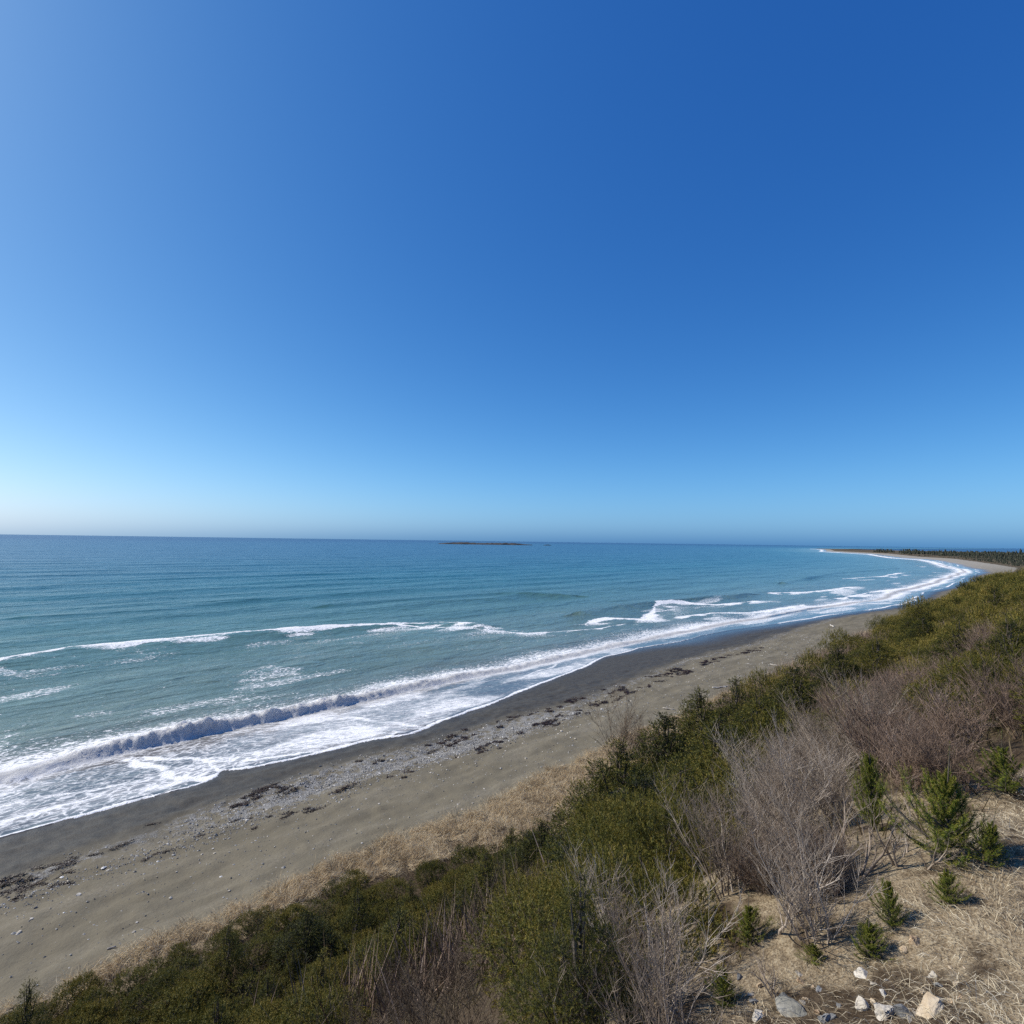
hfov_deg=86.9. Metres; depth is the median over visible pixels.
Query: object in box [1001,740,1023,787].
bare shrub
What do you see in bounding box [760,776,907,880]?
bare shrub
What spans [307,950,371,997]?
spruce bush
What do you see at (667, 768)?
spruce bush
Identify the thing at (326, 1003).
bare shrub
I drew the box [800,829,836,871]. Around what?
bare shrub
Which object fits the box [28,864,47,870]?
seaweed clump
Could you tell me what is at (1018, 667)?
bare shrub
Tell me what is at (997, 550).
open sea
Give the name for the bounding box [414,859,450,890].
spruce bush
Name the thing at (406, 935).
spruce bush
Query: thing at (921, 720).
bare shrub
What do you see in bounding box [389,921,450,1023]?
bare shrub
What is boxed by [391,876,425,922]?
spruce bush
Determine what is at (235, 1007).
spruce bush
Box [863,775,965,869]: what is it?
bare shrub
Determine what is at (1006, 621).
spruce bush
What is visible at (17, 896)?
seaweed clump
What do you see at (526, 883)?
bare shrub
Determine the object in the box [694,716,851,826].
bare shrub
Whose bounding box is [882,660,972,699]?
bare shrub
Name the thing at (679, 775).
spruce bush
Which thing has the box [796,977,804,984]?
rock
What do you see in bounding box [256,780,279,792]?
seaweed clump
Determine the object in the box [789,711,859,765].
bare shrub
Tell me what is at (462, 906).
spruce bush
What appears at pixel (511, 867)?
spruce bush
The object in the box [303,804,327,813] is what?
seaweed clump
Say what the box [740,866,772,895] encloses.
bare shrub
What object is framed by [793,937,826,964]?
young spruce
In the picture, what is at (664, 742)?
spruce tree
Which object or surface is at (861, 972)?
rock
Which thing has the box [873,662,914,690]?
bare shrub
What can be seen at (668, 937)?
bare shrub
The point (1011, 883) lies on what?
dry grass
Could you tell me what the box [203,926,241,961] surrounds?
spruce bush
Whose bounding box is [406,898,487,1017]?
bare shrub
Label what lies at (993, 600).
spruce tree
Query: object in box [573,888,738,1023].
bare shrub
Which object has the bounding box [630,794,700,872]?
bare shrub
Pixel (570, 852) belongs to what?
spruce tree
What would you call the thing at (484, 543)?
island
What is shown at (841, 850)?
bare shrub
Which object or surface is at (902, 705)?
bare shrub
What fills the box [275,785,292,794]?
seaweed clump
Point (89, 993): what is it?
spruce bush
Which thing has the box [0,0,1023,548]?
sky
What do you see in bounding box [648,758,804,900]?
bare shrub
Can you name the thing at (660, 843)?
spruce bush
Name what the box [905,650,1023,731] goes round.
spruce bush
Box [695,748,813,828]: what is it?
bare shrub
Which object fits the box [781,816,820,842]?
bare shrub
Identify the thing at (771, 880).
bare shrub
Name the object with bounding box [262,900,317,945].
spruce bush
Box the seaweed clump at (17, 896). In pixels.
[12,891,28,899]
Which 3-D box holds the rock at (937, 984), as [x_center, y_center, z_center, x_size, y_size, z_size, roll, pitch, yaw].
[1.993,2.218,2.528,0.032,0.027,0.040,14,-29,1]
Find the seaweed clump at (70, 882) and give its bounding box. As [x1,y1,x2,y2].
[55,879,74,884]
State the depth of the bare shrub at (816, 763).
6.56 m
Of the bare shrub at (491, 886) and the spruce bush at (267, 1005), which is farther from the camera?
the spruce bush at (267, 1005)
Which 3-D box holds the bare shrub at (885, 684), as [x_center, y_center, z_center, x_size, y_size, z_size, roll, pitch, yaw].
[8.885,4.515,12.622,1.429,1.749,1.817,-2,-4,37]
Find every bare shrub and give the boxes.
[292,965,343,1023]
[330,971,370,1023]
[337,991,406,1023]
[362,947,412,1023]
[363,951,441,1023]
[372,944,429,1022]
[378,968,463,1023]
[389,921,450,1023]
[399,902,529,1023]
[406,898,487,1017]
[438,936,477,1000]
[443,934,490,987]
[457,827,564,992]
[487,852,563,947]
[528,910,631,1023]
[546,830,681,1021]
[559,844,743,1021]
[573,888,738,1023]
[579,678,650,764]
[627,707,657,762]
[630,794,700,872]
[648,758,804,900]
[669,790,783,884]
[671,765,756,857]
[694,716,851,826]
[713,771,759,825]
[714,707,840,832]
[715,724,861,820]
[717,742,804,834]
[717,835,774,891]
[720,757,841,836]
[723,768,845,901]
[733,825,797,877]
[734,729,798,782]
[737,849,777,891]
[738,729,834,785]
[738,857,770,893]
[740,725,865,818]
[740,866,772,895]
[741,865,776,895]
[741,921,779,1000]
[742,810,791,878]
[745,829,793,897]
[746,738,865,827]
[746,824,792,861]
[747,829,799,892]
[753,792,884,950]
[753,857,787,892]
[753,862,785,890]
[757,722,819,774]
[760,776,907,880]
[768,685,854,782]
[769,738,815,789]
[770,710,843,765]
[770,834,867,934]
[773,843,837,900]
[778,830,850,883]
[779,797,860,881]
[779,811,821,848]
[781,718,847,770]
[781,804,852,850]
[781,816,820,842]
[782,706,817,754]
[783,733,863,830]
[785,841,829,903]
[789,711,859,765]
[792,821,849,852]
[794,725,857,782]
[799,718,852,781]
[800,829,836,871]
[801,823,853,881]
[803,848,856,879]
[805,814,862,870]
[807,669,918,768]
[809,716,854,764]
[810,830,862,889]
[812,655,938,750]
[812,848,841,895]
[813,863,843,900]
[814,679,912,759]
[814,849,848,897]
[818,666,914,777]
[823,668,918,766]
[842,679,895,722]
[846,716,949,790]
[853,669,935,733]
[853,682,885,706]
[855,652,928,737]
[856,665,919,714]
[859,687,966,796]
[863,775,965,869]
[872,672,918,723]
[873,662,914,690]
[874,696,996,797]
[879,649,1013,753]
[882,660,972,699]
[882,683,955,742]
[893,690,954,732]
[918,661,979,731]
[919,654,949,675]
[926,669,1002,716]
[942,645,1023,738]
[950,643,1017,692]
[952,690,1009,722]
[954,619,999,655]
[957,633,994,654]
[958,628,996,651]
[960,610,1013,645]
[977,626,1023,712]
[979,678,1023,725]
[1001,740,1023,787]
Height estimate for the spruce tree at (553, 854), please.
1.906 m
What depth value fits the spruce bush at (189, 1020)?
12.54 m
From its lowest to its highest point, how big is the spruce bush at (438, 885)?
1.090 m
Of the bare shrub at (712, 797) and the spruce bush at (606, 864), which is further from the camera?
the bare shrub at (712, 797)
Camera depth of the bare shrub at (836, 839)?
3.68 m
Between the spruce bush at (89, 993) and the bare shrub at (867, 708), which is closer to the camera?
the bare shrub at (867, 708)
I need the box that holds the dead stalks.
[7,630,1023,1023]
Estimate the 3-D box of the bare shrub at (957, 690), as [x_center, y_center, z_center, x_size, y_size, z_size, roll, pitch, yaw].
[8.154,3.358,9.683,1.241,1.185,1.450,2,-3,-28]
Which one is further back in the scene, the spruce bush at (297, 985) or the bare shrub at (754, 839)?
the spruce bush at (297, 985)
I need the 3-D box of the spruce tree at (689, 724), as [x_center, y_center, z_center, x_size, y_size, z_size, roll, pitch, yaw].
[10.725,12.076,30.240,4.944,4.556,5.178,1,-3,-3]
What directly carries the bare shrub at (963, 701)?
on the hillside
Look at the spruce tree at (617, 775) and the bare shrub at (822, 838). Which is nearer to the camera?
the bare shrub at (822, 838)
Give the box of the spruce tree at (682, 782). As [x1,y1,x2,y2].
[630,757,734,870]
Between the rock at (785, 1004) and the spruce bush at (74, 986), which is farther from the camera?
the spruce bush at (74, 986)
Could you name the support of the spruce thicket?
on the hillside
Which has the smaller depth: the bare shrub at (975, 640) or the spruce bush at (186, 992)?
the spruce bush at (186, 992)
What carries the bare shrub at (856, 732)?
on the hillside
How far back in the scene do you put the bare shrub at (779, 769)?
4.83 m
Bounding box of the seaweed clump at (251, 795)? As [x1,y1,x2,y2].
[240,787,270,798]
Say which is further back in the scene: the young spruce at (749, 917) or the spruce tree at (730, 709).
the spruce tree at (730, 709)
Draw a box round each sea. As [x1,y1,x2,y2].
[0,534,998,769]
[2,534,1023,552]
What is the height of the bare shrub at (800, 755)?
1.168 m
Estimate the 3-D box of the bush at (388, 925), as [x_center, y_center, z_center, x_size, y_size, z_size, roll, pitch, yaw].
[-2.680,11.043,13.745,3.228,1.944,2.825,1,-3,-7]
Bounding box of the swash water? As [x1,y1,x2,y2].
[0,565,980,838]
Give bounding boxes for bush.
[0,998,59,1023]
[1,975,60,1023]
[45,981,135,1023]
[49,968,106,1019]
[61,996,125,1023]
[102,954,167,1013]
[102,1007,167,1023]
[117,966,187,1023]
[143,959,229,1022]
[146,951,211,993]
[147,969,228,1023]
[160,1008,220,1023]
[164,941,199,970]
[183,993,252,1023]
[200,987,237,1023]
[201,919,250,998]
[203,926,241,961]
[222,994,297,1023]
[226,905,272,938]
[228,964,292,1023]
[232,930,286,973]
[235,1014,289,1023]
[243,973,291,1020]
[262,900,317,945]
[262,908,348,988]
[270,926,320,967]
[273,982,375,1023]
[277,946,307,991]
[280,975,346,1021]
[291,944,340,1022]
[293,955,351,997]
[293,981,371,1023]
[297,896,354,937]
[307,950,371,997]
[321,868,370,907]
[321,903,382,954]
[331,927,375,976]
[333,885,378,956]
[340,887,379,913]
[346,906,451,991]
[363,876,411,912]
[363,936,404,1008]
[366,898,396,930]
[373,902,391,941]
[374,915,451,985]
[375,895,418,957]
[390,883,467,943]
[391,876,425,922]
[394,916,457,970]
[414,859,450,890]
[419,875,471,916]
[442,892,480,929]
[444,850,518,948]
[448,843,495,879]
[458,863,640,1023]
[470,847,495,892]
[474,837,748,1023]
[483,855,529,879]
[492,826,521,875]
[523,863,632,961]
[533,842,572,875]
[562,827,653,921]
[563,789,758,919]
[602,806,746,884]
[615,782,745,892]
[653,761,673,792]
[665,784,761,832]
[669,759,692,792]
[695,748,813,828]
[710,778,752,816]
[750,743,778,761]
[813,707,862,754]
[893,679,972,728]
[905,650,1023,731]
[953,636,988,682]
[988,611,1019,650]
[996,631,1023,650]
[999,648,1023,679]
[1006,634,1023,685]
[1009,679,1023,729]
[1013,617,1023,641]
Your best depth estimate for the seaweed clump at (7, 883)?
20.98 m
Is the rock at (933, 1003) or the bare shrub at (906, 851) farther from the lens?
the bare shrub at (906, 851)
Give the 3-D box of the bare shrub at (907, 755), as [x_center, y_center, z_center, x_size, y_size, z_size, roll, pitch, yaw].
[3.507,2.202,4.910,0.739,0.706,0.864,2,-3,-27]
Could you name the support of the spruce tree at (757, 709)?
on the hillside
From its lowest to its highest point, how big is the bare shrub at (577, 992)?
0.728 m
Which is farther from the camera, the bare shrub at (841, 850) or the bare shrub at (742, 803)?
the bare shrub at (742, 803)
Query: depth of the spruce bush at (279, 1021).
9.81 m
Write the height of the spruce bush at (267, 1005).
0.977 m
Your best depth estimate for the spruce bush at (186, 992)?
13.49 m
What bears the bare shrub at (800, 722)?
on the hillside
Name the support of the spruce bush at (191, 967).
on the hillside
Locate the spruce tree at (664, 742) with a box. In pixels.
[611,711,710,791]
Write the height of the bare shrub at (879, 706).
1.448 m
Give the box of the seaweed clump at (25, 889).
[15,883,36,894]
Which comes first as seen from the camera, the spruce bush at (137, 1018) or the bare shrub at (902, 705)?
the bare shrub at (902, 705)
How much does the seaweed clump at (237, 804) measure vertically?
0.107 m
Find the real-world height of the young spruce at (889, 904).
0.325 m
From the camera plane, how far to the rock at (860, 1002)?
2.55 m
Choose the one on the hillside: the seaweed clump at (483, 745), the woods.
the woods
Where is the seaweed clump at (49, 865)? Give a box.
[47,859,80,866]
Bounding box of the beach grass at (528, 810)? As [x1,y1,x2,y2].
[0,676,758,1023]
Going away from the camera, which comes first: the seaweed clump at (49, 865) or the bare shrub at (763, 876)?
the bare shrub at (763, 876)
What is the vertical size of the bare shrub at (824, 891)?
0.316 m
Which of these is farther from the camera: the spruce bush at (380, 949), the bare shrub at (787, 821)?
the spruce bush at (380, 949)
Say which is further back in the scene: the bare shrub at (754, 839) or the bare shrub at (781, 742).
the bare shrub at (781, 742)
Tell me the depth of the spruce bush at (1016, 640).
16.91 m
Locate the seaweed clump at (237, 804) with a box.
[228,800,247,809]
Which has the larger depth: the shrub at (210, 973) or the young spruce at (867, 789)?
the shrub at (210, 973)
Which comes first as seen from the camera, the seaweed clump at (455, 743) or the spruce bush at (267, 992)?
the spruce bush at (267, 992)
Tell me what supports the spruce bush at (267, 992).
on the hillside
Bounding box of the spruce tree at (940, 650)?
[913,617,978,672]
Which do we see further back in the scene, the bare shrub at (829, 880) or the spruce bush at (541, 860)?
the spruce bush at (541, 860)
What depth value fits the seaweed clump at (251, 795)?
28.51 m
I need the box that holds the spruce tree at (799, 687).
[735,664,824,730]
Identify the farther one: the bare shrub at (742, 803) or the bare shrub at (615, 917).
the bare shrub at (742, 803)
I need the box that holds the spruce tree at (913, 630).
[895,617,945,648]
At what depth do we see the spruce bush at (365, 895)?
18.40 m
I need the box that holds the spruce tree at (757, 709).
[711,687,798,757]
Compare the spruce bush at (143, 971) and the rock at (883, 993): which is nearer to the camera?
the rock at (883, 993)
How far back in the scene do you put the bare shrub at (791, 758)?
5.93 m
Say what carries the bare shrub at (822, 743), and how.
on the hillside
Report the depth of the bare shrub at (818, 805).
4.79 m
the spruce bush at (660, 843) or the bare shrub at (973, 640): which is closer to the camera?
the spruce bush at (660, 843)
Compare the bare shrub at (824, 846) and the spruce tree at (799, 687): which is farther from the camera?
the spruce tree at (799, 687)
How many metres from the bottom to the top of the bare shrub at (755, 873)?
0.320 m
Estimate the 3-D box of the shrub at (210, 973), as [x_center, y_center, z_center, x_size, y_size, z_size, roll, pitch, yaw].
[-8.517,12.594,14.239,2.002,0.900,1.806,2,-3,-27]
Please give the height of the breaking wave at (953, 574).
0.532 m
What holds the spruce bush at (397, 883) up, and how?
on the hillside
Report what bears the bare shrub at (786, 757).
on the hillside
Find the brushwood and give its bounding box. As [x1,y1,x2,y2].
[245,596,1022,1023]
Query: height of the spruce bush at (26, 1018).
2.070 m
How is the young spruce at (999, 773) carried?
on the hillside
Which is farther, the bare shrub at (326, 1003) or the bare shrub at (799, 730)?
the bare shrub at (799, 730)
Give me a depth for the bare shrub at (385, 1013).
5.59 m
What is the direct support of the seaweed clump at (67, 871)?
on the beach
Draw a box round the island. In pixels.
[439,542,528,544]
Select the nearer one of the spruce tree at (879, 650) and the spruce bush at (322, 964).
the spruce bush at (322, 964)
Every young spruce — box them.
[701,956,743,1008]
[733,892,783,947]
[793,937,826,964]
[846,726,894,831]
[851,912,902,965]
[867,864,911,926]
[871,741,995,869]
[922,859,971,904]
[953,812,1010,868]
[959,728,1023,793]
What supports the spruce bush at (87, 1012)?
on the hillside
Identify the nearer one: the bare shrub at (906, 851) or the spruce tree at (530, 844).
the bare shrub at (906, 851)
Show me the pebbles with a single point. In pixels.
(390, 770)
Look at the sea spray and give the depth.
46.55 m
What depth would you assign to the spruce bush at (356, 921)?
16.31 m
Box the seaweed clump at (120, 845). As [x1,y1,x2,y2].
[109,840,132,849]
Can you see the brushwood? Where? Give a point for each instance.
(423, 944)
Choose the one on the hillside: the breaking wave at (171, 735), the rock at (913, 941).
the rock at (913, 941)
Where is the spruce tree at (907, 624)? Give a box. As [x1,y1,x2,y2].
[892,620,912,638]
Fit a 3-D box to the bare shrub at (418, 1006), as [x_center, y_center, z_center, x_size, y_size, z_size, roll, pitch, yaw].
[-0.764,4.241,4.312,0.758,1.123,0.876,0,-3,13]
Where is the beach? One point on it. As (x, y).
(194, 883)
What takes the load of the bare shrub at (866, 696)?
on the hillside
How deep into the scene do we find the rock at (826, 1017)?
2.55 m
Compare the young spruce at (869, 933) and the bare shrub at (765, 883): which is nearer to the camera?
the young spruce at (869, 933)
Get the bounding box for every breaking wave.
[0,667,508,782]
[494,593,899,671]
[874,565,969,593]
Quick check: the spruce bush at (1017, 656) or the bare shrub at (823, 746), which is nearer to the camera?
the bare shrub at (823, 746)
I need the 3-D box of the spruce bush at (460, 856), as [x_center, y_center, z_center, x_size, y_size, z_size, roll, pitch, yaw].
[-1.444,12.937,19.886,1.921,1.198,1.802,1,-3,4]
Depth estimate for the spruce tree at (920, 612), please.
73.88 m
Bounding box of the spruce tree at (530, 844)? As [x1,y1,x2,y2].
[495,817,574,875]
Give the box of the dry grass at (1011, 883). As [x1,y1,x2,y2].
[702,769,1023,1023]
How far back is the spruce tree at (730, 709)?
35.45 m
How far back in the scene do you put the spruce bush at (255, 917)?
17.42 m
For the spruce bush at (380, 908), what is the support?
on the hillside
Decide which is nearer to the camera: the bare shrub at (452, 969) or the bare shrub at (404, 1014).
the bare shrub at (404, 1014)
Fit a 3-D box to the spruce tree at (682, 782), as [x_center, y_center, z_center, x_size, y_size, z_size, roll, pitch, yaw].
[2.408,4.321,7.440,2.161,1.749,2.166,-1,-4,29]
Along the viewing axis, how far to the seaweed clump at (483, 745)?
34.82 m
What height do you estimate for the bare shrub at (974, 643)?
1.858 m
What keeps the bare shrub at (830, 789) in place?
on the hillside
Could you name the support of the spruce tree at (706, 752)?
on the hillside
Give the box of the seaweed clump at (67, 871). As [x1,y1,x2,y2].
[60,869,75,873]
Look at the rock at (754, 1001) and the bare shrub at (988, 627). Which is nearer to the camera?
the rock at (754, 1001)
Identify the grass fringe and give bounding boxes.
[58,620,889,1011]
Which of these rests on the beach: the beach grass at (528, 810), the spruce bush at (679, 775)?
the beach grass at (528, 810)
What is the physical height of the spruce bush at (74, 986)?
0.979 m
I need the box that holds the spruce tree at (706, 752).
[657,710,756,792]
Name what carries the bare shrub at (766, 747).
on the hillside
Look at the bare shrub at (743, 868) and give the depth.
3.81 m
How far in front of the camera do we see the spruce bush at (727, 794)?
11.12 m
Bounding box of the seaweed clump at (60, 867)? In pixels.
[50,862,72,871]
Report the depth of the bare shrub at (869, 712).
7.47 m
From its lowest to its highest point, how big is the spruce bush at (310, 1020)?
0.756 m
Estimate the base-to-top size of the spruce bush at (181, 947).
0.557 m
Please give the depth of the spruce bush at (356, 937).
15.47 m
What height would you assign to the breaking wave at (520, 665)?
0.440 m
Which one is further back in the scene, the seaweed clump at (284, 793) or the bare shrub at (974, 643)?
the seaweed clump at (284, 793)
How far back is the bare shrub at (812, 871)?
3.46 m
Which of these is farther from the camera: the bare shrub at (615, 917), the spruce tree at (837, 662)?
the spruce tree at (837, 662)
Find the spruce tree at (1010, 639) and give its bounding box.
[940,621,1023,671]
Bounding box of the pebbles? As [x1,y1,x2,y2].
[0,632,835,1001]
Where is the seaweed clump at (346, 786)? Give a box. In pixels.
[334,781,357,791]
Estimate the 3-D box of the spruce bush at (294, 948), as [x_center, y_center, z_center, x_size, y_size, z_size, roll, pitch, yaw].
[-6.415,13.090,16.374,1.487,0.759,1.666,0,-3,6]
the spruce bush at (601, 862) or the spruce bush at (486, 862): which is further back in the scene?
the spruce bush at (486, 862)
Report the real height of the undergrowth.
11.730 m
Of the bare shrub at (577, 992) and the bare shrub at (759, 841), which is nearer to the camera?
the bare shrub at (577, 992)
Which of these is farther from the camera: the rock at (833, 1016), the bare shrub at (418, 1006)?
the bare shrub at (418, 1006)
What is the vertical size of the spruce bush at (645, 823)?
1.154 m
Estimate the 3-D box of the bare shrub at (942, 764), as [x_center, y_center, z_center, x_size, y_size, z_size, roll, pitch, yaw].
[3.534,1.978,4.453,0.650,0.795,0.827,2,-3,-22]
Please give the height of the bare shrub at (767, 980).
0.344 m
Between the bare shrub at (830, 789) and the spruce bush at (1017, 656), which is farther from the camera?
the spruce bush at (1017, 656)
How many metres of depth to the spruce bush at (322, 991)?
10.85 m
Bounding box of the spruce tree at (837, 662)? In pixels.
[802,643,872,698]
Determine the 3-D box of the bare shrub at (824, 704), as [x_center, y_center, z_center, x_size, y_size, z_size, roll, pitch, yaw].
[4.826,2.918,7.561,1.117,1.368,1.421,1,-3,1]
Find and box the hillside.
[29,549,1023,1023]
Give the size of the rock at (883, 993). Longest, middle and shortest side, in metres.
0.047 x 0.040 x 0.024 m
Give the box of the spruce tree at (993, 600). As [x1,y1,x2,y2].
[954,587,1012,621]
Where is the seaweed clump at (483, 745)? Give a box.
[473,740,495,750]
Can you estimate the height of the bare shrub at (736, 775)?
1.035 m
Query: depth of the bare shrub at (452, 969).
7.33 m
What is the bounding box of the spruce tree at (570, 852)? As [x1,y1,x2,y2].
[541,816,601,915]
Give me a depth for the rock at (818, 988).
2.77 m
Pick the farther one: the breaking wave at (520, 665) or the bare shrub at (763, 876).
the breaking wave at (520, 665)
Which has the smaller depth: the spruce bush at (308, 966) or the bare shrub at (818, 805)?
the bare shrub at (818, 805)
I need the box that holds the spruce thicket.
[474,568,1023,863]
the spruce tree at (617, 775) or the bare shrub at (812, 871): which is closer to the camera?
the bare shrub at (812, 871)
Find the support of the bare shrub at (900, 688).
on the hillside
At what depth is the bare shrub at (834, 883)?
3.41 m
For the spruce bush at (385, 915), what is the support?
on the hillside
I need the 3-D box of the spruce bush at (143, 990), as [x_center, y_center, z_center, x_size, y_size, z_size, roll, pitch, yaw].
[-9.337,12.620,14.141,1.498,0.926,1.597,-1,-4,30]
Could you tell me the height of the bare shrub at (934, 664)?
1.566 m
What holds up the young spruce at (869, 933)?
on the hillside
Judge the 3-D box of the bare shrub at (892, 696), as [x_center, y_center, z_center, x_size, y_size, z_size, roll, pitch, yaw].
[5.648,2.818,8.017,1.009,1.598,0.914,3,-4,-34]
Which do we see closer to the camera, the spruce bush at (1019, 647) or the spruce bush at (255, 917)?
the spruce bush at (1019, 647)
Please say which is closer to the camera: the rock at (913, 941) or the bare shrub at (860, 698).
the rock at (913, 941)
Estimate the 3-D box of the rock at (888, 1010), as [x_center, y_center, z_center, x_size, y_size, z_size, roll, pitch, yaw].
[1.705,2.291,2.467,0.109,0.080,0.078,12,-21,-37]
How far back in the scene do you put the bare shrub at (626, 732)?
29.91 m
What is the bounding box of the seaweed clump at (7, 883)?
[0,871,40,887]
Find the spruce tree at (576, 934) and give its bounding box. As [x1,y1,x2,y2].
[496,864,664,1023]
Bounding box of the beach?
[0,549,1016,1013]
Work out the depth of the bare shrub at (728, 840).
4.04 m
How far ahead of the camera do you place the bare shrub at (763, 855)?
3.74 m
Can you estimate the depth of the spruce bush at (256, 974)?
14.33 m
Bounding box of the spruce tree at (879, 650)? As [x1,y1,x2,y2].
[847,633,905,680]
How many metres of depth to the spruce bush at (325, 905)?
17.87 m
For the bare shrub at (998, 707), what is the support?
on the hillside
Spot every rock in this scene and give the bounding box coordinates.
[737,973,741,980]
[749,998,757,1003]
[752,1009,762,1021]
[775,992,806,1016]
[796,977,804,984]
[816,985,821,991]
[817,1013,830,1023]
[829,1013,836,1020]
[854,967,867,978]
[855,995,869,1010]
[874,1004,894,1020]
[879,989,886,997]
[893,1004,914,1018]
[899,945,906,953]
[909,935,919,946]
[915,991,943,1018]
[928,970,937,977]
[933,982,942,987]
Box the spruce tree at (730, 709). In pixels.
[697,676,770,726]
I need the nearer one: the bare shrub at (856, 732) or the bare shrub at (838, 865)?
the bare shrub at (838, 865)
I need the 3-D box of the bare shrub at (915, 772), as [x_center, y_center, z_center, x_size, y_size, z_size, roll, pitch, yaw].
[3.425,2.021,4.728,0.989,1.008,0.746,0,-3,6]
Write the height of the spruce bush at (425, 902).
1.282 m
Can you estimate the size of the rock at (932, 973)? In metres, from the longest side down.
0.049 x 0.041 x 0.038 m
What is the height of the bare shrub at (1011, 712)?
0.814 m
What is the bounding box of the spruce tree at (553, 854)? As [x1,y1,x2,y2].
[537,766,681,923]
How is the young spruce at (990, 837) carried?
on the hillside
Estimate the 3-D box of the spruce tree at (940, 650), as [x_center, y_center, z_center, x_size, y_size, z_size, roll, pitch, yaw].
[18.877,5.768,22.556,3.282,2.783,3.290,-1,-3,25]
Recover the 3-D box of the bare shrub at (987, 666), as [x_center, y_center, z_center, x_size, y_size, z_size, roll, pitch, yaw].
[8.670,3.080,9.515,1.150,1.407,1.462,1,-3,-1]
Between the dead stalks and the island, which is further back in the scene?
the island
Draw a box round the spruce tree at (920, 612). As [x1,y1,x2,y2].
[894,601,938,627]
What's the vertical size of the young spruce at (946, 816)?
0.766 m
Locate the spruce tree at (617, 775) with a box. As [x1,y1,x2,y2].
[547,737,659,837]
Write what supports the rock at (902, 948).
on the hillside
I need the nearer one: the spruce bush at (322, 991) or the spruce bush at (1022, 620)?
the spruce bush at (322, 991)
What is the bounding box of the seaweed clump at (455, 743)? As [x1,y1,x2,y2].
[448,737,469,746]
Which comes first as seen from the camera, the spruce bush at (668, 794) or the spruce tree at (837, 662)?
the spruce bush at (668, 794)
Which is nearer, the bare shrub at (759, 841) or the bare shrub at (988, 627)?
the bare shrub at (759, 841)
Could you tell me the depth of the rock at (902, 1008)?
2.41 m
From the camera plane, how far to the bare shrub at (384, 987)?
9.83 m
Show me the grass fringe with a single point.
(284, 888)
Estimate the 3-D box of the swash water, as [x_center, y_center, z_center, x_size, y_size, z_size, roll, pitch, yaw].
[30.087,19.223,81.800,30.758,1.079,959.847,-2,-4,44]
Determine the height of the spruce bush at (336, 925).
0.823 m
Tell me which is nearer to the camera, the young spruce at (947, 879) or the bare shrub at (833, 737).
the young spruce at (947, 879)
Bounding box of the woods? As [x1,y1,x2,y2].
[873,549,1023,565]
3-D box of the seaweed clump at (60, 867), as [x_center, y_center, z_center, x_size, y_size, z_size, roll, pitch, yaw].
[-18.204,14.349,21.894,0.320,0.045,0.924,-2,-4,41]
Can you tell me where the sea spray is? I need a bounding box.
[46,670,454,762]
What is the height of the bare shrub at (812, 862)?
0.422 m
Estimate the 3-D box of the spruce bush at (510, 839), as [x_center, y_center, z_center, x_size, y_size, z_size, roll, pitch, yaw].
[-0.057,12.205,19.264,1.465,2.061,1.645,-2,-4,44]
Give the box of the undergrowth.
[23,670,1023,1023]
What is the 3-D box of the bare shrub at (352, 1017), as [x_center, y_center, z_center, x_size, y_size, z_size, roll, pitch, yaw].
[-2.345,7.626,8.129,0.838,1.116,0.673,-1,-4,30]
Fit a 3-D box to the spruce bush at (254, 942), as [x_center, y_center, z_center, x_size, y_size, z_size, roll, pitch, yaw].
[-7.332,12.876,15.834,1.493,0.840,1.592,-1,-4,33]
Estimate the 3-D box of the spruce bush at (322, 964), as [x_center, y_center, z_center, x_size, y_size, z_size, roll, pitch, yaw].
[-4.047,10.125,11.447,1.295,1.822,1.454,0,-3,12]
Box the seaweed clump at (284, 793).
[274,786,298,798]
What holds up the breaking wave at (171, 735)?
on the sea at (105, 638)
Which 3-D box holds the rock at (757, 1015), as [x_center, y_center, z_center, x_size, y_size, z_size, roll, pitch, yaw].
[1.229,2.537,2.713,0.083,0.044,0.048,-12,2,-32]
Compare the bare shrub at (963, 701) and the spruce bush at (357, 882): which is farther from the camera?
the spruce bush at (357, 882)
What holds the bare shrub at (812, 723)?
on the hillside
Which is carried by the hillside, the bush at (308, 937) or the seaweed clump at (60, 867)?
the bush at (308, 937)
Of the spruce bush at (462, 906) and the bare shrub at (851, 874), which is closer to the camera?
the bare shrub at (851, 874)
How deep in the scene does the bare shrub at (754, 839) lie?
4.02 m
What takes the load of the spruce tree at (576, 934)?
on the hillside
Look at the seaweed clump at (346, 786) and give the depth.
29.07 m
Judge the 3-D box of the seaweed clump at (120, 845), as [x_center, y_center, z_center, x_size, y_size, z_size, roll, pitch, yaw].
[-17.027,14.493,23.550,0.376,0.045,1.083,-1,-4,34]
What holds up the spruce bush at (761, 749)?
on the hillside
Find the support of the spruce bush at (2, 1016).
on the hillside
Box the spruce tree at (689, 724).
[658,685,740,761]
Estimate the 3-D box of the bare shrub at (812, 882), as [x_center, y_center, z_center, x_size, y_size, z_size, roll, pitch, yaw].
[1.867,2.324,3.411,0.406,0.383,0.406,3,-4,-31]

